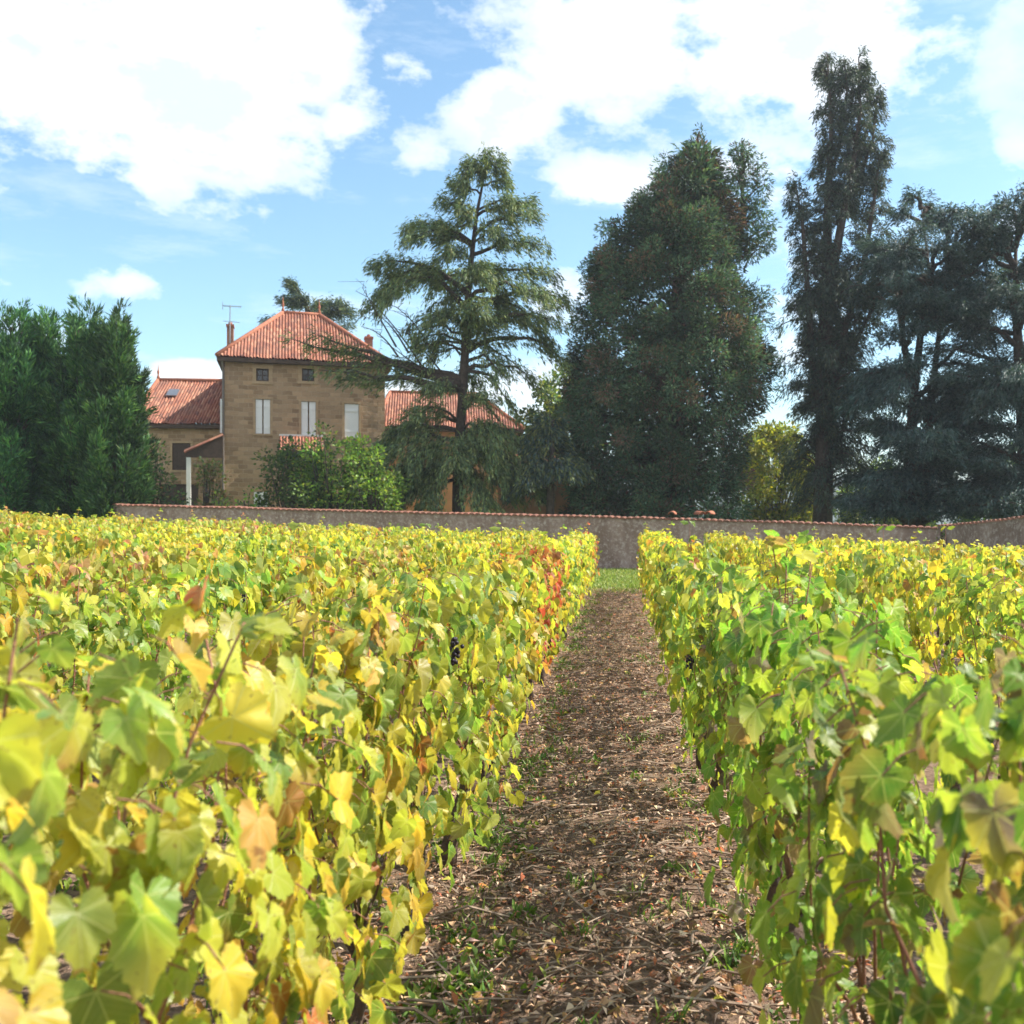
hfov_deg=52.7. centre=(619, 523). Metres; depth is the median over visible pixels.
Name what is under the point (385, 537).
grape vine
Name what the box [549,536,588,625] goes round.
grape vine
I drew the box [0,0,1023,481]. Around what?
sky
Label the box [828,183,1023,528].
cedar tree
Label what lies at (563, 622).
grape vine
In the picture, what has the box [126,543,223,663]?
grape vine
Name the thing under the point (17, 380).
cypress tree
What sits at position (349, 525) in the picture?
grape vine
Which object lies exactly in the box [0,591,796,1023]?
weeds
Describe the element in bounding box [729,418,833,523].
golden tree
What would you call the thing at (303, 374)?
window
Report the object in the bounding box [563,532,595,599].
grape vine
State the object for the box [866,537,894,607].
grape vine
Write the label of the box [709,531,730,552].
grape vine
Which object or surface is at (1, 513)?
grape vine
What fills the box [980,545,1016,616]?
grape vine
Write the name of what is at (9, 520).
grape vine
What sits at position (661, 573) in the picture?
grape vine
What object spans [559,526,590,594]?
grape vine
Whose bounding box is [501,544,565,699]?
grape vine
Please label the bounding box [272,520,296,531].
grape vine
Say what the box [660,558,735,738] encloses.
grape vine
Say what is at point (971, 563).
grape vine
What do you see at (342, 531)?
grape vine
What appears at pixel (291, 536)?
grape vine
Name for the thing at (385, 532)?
grape vine
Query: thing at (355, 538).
grape vine
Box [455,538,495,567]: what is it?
grape vine
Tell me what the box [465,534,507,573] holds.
grape vine
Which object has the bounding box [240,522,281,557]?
grape vine
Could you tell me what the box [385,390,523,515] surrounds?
house annex
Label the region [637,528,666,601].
grape vine
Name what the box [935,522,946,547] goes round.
wall ivy
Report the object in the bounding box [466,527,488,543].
grape vine
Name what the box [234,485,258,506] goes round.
shrub
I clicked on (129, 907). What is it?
grape vine
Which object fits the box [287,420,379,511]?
garden tree
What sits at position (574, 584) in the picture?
grape vine
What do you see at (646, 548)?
grape vine
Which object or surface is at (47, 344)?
cypress tree
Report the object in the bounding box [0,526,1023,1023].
ground
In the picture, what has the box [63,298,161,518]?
cypress tree
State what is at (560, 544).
grape vine
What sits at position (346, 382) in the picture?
window
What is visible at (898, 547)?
grape vine
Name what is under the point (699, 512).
loose tile
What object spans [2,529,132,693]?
grape vine
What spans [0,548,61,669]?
grape vine
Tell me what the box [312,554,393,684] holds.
grape vine
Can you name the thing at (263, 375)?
window
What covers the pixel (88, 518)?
grape vine
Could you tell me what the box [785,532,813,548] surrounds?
grape vine
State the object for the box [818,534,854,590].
grape vine
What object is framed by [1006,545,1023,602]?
grape vine
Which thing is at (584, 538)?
grape vine
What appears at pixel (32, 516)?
grape vine
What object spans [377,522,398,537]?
grape vine
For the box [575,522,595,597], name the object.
grape vine
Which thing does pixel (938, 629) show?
grape vine
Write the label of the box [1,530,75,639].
grape vine
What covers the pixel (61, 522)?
grape vine
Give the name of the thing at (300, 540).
grape vine
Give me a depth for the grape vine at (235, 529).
15.58 m
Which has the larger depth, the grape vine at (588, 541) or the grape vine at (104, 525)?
the grape vine at (588, 541)
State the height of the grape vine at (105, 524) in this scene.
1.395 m
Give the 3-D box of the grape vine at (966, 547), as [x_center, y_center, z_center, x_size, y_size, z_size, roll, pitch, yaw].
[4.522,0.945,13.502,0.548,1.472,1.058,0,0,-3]
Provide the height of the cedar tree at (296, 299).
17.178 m
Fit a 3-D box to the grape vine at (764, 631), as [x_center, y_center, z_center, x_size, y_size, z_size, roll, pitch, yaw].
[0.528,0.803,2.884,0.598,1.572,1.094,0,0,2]
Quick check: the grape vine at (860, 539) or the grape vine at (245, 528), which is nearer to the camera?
the grape vine at (860, 539)
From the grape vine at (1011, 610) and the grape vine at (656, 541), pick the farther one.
the grape vine at (656, 541)
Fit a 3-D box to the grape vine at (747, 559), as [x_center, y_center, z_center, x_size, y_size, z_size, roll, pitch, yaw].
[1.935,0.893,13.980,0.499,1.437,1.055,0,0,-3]
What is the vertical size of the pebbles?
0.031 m
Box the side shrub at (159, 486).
[145,438,186,504]
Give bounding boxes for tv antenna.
[222,302,240,342]
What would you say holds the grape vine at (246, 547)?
on the ground at (64, 966)
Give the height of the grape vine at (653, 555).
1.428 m
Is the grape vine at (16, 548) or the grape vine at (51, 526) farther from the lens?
the grape vine at (51, 526)
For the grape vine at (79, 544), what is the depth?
8.59 m
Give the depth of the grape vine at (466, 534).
21.28 m
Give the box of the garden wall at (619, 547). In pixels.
[112,503,940,572]
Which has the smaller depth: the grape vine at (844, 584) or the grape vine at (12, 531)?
the grape vine at (844, 584)
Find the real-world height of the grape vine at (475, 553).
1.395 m
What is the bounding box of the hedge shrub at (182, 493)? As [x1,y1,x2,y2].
[167,488,190,505]
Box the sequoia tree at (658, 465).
[555,122,785,521]
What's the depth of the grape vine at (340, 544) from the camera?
11.87 m
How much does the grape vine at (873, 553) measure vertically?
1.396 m
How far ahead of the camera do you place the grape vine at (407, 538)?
16.47 m
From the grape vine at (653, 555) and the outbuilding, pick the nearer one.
the grape vine at (653, 555)
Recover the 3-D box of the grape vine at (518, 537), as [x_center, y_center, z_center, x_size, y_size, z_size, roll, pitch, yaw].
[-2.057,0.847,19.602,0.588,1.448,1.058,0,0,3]
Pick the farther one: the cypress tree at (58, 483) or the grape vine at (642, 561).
the cypress tree at (58, 483)
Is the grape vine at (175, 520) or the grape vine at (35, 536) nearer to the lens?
the grape vine at (35, 536)
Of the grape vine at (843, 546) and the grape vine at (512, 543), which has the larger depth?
the grape vine at (512, 543)
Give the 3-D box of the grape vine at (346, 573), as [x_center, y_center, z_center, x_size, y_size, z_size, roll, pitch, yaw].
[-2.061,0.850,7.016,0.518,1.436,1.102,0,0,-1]
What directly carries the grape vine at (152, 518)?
on the ground at (64, 966)
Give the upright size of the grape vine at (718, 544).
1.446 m
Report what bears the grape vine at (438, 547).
on the ground at (64, 966)
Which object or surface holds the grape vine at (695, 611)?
on the ground at (64, 966)
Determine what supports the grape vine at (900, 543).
on the ground at (64, 966)
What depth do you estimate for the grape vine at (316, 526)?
19.77 m
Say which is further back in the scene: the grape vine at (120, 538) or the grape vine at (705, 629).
the grape vine at (120, 538)
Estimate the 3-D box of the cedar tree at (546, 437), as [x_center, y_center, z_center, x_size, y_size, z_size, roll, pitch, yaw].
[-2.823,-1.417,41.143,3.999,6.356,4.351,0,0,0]
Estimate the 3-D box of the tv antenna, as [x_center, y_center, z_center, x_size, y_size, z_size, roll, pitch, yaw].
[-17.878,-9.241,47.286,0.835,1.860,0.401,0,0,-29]
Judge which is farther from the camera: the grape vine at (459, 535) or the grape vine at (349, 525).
the grape vine at (349, 525)
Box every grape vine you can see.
[0,505,24,563]
[0,506,40,557]
[0,510,16,516]
[0,510,25,516]
[0,512,50,564]
[0,526,37,575]
[0,537,59,665]
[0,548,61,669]
[0,565,169,916]
[0,575,354,1023]
[0,582,64,913]
[1,519,74,561]
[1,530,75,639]
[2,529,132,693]
[2,555,8,568]
[4,512,54,537]
[6,633,433,1023]
[15,531,123,678]
[21,513,80,584]
[33,513,75,586]
[34,528,110,586]
[40,577,246,814]
[49,521,101,585]
[55,507,102,550]
[65,516,105,528]
[69,539,198,692]
[71,527,166,623]
[75,519,140,593]
[79,509,142,582]
[81,519,130,565]
[86,513,117,525]
[89,514,125,571]
[101,514,140,524]
[112,512,148,586]
[115,520,168,586]
[117,537,204,660]
[121,528,175,568]
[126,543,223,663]
[129,515,154,519]
[136,508,183,572]
[153,524,201,556]
[158,550,311,789]
[162,525,207,576]
[165,521,189,556]
[166,535,224,582]
[171,524,228,581]
[174,510,209,533]
[183,548,261,644]
[186,513,222,547]
[187,560,456,1023]
[197,524,260,611]
[206,518,245,545]
[206,527,244,555]
[216,530,289,605]
[224,512,269,558]
[225,531,273,608]
[226,517,257,533]
[227,522,349,757]
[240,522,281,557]
[247,514,271,535]
[251,527,294,559]
[261,527,323,605]
[263,523,295,536]
[271,542,368,739]
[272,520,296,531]
[275,529,346,601]
[280,533,306,553]
[288,528,329,551]
[296,525,327,536]
[305,562,501,948]
[309,523,360,624]
[309,524,337,569]
[311,515,334,584]
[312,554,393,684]
[324,525,345,534]
[325,528,355,545]
[332,523,352,533]
[336,531,373,590]
[339,524,370,538]
[344,522,368,534]
[346,523,381,564]
[348,531,386,580]
[351,544,412,631]
[362,533,407,591]
[368,528,390,545]
[368,534,432,621]
[369,569,526,869]
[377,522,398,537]
[380,531,411,579]
[383,524,410,536]
[391,523,413,535]
[391,523,455,639]
[396,526,420,591]
[401,526,433,543]
[415,538,461,596]
[426,523,468,572]
[429,559,543,807]
[431,533,451,542]
[434,526,458,565]
[438,539,474,576]
[441,523,464,569]
[448,526,545,772]
[448,530,468,540]
[451,535,485,571]
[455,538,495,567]
[458,532,474,546]
[463,529,481,540]
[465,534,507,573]
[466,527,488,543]
[474,520,508,569]
[480,555,548,739]
[485,533,509,559]
[492,528,523,544]
[492,552,559,718]
[493,528,515,549]
[498,530,529,548]
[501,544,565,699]
[510,521,531,548]
[518,528,538,591]
[523,534,577,656]
[523,548,570,683]
[524,531,574,660]
[527,528,540,542]
[533,524,577,646]
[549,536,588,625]
[550,533,583,630]
[557,535,590,621]
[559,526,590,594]
[560,546,581,641]
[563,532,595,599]
[564,531,592,594]
[568,529,595,598]
[574,531,596,587]
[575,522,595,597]
[587,535,601,588]
[636,531,658,596]
[636,533,653,594]
[637,522,663,588]
[637,526,662,562]
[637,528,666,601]
[637,529,660,561]
[638,533,682,621]
[642,521,674,605]
[642,539,671,609]
[645,540,667,634]
[647,538,692,639]
[647,539,679,626]
[651,520,712,694]
[653,539,704,647]
[655,543,724,680]
[656,551,745,769]
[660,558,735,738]
[670,570,768,810]
[687,570,810,829]
[698,530,855,911]
[700,529,934,1023]
[703,530,722,544]
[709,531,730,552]
[713,533,740,560]
[715,530,740,561]
[717,533,747,565]
[726,540,761,573]
[734,638,1023,1023]
[735,531,765,590]
[737,536,771,586]
[744,525,773,584]
[750,620,1023,1023]
[755,539,796,589]
[765,542,802,588]
[767,548,829,651]
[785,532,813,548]
[790,550,841,596]
[796,544,868,647]
[801,540,831,551]
[804,527,843,591]
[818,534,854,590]
[819,541,889,698]
[836,540,866,601]
[844,525,937,645]
[844,533,892,612]
[850,557,975,685]
[859,543,908,623]
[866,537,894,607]
[871,528,931,624]
[881,539,911,554]
[890,541,949,644]
[897,558,1014,797]
[904,540,942,593]
[913,526,977,665]
[923,538,954,636]
[931,554,1009,695]
[933,547,1023,779]
[936,539,987,634]
[962,547,998,633]
[970,553,1023,654]
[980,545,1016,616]
[986,543,1022,556]
[998,549,1023,654]
[999,581,1023,772]
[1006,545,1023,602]
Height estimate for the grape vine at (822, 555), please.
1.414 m
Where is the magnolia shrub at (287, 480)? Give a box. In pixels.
[250,435,326,510]
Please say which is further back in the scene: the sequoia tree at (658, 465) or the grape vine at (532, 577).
the sequoia tree at (658, 465)
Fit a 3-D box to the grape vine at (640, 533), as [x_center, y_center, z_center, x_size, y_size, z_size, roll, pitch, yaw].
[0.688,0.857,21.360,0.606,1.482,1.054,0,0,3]
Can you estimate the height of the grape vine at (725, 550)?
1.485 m
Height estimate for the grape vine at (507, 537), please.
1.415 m
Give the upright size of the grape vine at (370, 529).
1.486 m
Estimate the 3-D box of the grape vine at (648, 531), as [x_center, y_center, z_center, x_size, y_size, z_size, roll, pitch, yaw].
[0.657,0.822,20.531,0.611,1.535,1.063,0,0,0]
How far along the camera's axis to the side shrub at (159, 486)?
39.05 m
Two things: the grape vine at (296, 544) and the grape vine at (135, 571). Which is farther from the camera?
the grape vine at (296, 544)
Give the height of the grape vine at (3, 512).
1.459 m
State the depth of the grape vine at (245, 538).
12.90 m
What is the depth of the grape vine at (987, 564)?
8.41 m
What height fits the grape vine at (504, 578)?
1.382 m
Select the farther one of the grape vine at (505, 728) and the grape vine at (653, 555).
the grape vine at (653, 555)
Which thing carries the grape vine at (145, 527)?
on the ground at (64, 966)
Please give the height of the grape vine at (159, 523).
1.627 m
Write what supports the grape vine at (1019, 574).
on the ground at (64, 966)
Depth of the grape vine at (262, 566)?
6.27 m
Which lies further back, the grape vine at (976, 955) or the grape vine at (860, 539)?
the grape vine at (860, 539)
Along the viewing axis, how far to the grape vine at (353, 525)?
22.76 m
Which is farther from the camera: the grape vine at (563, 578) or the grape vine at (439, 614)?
the grape vine at (563, 578)
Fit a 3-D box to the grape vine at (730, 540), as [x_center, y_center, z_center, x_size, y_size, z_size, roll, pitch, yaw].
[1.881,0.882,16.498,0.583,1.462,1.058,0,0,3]
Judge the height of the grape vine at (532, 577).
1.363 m
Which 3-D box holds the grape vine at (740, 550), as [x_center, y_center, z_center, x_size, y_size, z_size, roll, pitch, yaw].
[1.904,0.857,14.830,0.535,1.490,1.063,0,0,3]
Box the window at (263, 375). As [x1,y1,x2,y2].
[252,365,272,383]
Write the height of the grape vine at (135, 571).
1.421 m
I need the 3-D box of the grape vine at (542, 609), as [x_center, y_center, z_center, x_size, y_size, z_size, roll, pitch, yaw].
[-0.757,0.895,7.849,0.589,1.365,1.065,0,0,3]
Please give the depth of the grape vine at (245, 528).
16.25 m
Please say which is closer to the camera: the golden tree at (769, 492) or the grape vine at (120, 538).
the grape vine at (120, 538)
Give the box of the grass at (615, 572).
[587,567,644,592]
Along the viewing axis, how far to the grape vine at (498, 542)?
16.03 m
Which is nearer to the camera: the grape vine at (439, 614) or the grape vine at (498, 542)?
the grape vine at (439, 614)
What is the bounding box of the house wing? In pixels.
[144,365,221,505]
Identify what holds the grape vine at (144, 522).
on the ground at (64, 966)
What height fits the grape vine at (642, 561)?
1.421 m
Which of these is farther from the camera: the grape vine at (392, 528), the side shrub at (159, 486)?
the side shrub at (159, 486)
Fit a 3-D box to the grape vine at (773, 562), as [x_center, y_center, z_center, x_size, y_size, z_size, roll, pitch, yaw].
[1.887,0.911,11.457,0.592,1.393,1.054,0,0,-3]
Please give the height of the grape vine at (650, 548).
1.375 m
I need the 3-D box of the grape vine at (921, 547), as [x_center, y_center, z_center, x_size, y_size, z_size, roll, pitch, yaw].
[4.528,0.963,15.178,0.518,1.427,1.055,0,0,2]
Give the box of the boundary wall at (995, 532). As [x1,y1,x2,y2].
[937,516,1023,558]
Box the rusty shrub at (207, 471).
[192,456,233,508]
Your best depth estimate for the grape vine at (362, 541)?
13.88 m
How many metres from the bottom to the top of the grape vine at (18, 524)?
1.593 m
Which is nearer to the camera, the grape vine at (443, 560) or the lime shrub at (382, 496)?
the grape vine at (443, 560)
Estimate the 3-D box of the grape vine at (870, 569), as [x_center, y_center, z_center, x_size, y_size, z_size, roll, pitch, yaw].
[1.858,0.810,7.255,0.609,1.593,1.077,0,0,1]
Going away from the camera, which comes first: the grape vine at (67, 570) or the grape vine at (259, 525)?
the grape vine at (67, 570)
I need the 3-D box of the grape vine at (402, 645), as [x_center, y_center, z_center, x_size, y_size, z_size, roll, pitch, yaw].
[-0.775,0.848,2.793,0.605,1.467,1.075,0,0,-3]
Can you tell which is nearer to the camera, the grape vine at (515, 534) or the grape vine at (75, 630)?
the grape vine at (75, 630)
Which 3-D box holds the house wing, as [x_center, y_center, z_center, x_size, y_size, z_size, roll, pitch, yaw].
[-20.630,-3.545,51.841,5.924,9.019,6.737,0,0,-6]
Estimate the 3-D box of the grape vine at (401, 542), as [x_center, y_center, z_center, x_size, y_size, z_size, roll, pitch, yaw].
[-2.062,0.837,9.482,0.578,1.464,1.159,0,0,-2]
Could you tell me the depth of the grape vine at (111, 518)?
19.70 m
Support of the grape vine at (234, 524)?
on the ground at (64, 966)
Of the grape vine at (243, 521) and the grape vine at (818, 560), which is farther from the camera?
the grape vine at (243, 521)
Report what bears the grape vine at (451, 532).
on the ground at (64, 966)
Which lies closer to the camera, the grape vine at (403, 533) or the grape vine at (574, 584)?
the grape vine at (574, 584)
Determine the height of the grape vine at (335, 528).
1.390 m
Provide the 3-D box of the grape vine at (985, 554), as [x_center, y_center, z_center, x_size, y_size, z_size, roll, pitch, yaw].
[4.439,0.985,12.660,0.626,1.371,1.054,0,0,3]
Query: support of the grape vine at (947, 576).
on the ground at (64, 966)
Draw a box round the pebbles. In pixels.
[308,588,857,1023]
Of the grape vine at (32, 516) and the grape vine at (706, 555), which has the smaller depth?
the grape vine at (706, 555)
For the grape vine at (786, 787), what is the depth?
2.08 m
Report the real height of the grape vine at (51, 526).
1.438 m
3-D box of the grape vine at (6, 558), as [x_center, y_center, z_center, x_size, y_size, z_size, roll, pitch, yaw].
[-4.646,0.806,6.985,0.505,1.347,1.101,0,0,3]
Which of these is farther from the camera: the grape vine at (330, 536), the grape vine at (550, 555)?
the grape vine at (330, 536)
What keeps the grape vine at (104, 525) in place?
on the ground at (64, 966)
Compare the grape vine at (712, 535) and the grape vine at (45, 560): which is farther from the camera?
the grape vine at (712, 535)
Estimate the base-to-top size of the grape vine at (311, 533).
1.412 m
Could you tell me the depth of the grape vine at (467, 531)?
23.16 m
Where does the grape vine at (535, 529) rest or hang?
on the ground at (64, 966)
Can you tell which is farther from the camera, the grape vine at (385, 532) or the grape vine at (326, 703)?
the grape vine at (385, 532)
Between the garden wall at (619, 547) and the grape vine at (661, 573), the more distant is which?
the garden wall at (619, 547)
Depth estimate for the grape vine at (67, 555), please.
10.99 m
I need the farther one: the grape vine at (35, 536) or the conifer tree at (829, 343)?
the conifer tree at (829, 343)
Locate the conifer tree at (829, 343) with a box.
[767,45,898,524]
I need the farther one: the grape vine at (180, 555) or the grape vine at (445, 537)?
the grape vine at (445, 537)
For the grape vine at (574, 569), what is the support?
on the ground at (64, 966)
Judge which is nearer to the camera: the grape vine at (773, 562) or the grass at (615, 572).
the grape vine at (773, 562)
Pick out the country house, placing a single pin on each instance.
(271, 395)
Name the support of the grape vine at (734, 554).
on the ground at (64, 966)
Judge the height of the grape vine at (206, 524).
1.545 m
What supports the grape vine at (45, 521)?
on the ground at (64, 966)
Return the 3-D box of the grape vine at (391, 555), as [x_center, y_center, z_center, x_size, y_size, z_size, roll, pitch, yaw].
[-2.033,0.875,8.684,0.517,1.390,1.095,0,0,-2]
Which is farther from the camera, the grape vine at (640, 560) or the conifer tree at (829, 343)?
the conifer tree at (829, 343)
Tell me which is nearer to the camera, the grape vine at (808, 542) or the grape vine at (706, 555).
the grape vine at (706, 555)
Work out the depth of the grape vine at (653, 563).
10.41 m
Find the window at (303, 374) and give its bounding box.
[298,365,318,383]
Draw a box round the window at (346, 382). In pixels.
[342,367,361,383]
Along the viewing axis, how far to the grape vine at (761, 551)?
12.30 m
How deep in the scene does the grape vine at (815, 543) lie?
15.98 m
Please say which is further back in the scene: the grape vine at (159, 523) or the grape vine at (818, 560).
the grape vine at (159, 523)
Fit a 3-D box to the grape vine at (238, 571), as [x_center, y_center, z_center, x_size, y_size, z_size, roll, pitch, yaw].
[-2.010,0.860,5.282,0.570,1.414,1.159,0,0,1]
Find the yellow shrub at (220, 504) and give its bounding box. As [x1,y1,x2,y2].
[211,491,229,508]
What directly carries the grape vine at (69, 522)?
on the ground at (64, 966)
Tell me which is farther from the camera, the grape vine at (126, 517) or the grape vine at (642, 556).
the grape vine at (126, 517)
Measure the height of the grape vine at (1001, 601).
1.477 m
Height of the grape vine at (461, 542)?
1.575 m
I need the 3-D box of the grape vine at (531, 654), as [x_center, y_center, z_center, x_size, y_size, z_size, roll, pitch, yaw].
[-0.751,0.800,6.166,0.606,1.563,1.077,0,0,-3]
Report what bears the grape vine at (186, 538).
on the ground at (64, 966)
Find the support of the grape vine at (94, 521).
on the ground at (64, 966)
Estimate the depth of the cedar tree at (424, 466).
41.28 m
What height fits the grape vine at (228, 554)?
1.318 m
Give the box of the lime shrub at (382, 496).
[332,432,411,512]
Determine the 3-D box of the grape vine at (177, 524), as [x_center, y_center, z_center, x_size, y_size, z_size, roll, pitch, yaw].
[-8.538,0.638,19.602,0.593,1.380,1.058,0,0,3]
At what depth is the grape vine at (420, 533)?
17.00 m
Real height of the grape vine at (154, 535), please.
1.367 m
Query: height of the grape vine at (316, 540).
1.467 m
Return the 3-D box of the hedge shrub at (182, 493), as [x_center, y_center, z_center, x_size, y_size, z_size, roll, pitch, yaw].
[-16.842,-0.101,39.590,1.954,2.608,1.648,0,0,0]
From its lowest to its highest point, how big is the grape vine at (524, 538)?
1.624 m
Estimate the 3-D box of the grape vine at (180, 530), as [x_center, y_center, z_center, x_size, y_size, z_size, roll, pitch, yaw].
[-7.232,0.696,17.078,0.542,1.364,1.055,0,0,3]
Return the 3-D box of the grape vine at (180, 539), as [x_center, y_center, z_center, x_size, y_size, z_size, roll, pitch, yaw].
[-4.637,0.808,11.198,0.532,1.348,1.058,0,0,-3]
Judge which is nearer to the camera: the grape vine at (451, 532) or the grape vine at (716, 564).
the grape vine at (716, 564)
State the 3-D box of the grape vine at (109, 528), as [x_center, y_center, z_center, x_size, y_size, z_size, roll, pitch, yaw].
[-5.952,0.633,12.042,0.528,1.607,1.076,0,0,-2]
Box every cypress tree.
[0,297,52,514]
[5,304,77,514]
[32,293,136,519]
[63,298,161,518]
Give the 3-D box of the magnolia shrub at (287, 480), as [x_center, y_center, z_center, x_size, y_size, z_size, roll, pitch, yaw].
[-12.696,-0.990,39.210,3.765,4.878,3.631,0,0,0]
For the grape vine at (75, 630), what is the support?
on the ground at (64, 966)
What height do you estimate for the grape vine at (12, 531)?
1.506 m
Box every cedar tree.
[257,275,359,332]
[278,141,576,515]
[500,410,597,514]
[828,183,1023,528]
[907,178,1023,526]
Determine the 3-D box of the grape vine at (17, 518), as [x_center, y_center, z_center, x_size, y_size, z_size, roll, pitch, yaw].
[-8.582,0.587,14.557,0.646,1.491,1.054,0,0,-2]
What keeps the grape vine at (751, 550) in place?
on the ground at (64, 966)
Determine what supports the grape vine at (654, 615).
on the ground at (64, 966)
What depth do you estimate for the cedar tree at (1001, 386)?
39.34 m
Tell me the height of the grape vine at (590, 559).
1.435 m
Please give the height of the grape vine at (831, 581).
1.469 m
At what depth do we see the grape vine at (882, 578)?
6.32 m
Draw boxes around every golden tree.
[514,362,609,514]
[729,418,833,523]
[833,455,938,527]
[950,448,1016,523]
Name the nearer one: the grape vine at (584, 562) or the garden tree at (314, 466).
the grape vine at (584, 562)
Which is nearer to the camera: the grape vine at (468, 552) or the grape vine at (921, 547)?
the grape vine at (468, 552)
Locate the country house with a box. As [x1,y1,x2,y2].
[184,299,390,508]
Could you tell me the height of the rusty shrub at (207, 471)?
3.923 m
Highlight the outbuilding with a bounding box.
[498,454,569,516]
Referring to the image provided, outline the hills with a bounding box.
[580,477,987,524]
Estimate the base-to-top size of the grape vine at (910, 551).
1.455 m
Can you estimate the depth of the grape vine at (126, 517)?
23.09 m
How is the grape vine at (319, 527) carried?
on the ground at (64, 966)
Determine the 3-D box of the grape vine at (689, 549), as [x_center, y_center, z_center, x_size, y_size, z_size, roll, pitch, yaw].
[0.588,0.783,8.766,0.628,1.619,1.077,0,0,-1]
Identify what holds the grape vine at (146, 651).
on the ground at (64, 966)
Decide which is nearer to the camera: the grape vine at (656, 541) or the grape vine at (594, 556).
the grape vine at (656, 541)
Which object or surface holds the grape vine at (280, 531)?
on the ground at (64, 966)
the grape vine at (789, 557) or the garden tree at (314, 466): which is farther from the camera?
the garden tree at (314, 466)
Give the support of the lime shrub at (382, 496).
on the ground at (64, 966)
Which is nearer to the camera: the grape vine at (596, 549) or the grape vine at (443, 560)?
the grape vine at (443, 560)
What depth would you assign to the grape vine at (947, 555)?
9.77 m
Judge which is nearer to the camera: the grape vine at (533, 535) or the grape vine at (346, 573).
the grape vine at (346, 573)
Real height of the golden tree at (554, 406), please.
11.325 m
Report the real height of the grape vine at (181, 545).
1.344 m
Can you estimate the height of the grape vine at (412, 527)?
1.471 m
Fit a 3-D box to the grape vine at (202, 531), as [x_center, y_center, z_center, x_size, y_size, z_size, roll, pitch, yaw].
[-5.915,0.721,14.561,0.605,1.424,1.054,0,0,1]
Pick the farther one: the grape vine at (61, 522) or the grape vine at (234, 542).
the grape vine at (61, 522)
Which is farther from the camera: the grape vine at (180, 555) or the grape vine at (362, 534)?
the grape vine at (362, 534)
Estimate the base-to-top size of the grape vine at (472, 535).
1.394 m
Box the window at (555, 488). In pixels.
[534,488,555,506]
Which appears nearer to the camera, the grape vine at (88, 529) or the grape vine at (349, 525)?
the grape vine at (88, 529)
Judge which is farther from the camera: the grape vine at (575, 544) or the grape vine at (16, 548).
the grape vine at (575, 544)
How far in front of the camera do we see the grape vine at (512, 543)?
18.11 m
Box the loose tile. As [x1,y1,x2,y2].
[693,511,705,514]
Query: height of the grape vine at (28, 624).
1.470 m
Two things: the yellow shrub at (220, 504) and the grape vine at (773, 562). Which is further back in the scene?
the yellow shrub at (220, 504)
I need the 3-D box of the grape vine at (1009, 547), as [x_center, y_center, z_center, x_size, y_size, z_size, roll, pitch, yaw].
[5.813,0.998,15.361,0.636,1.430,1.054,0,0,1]

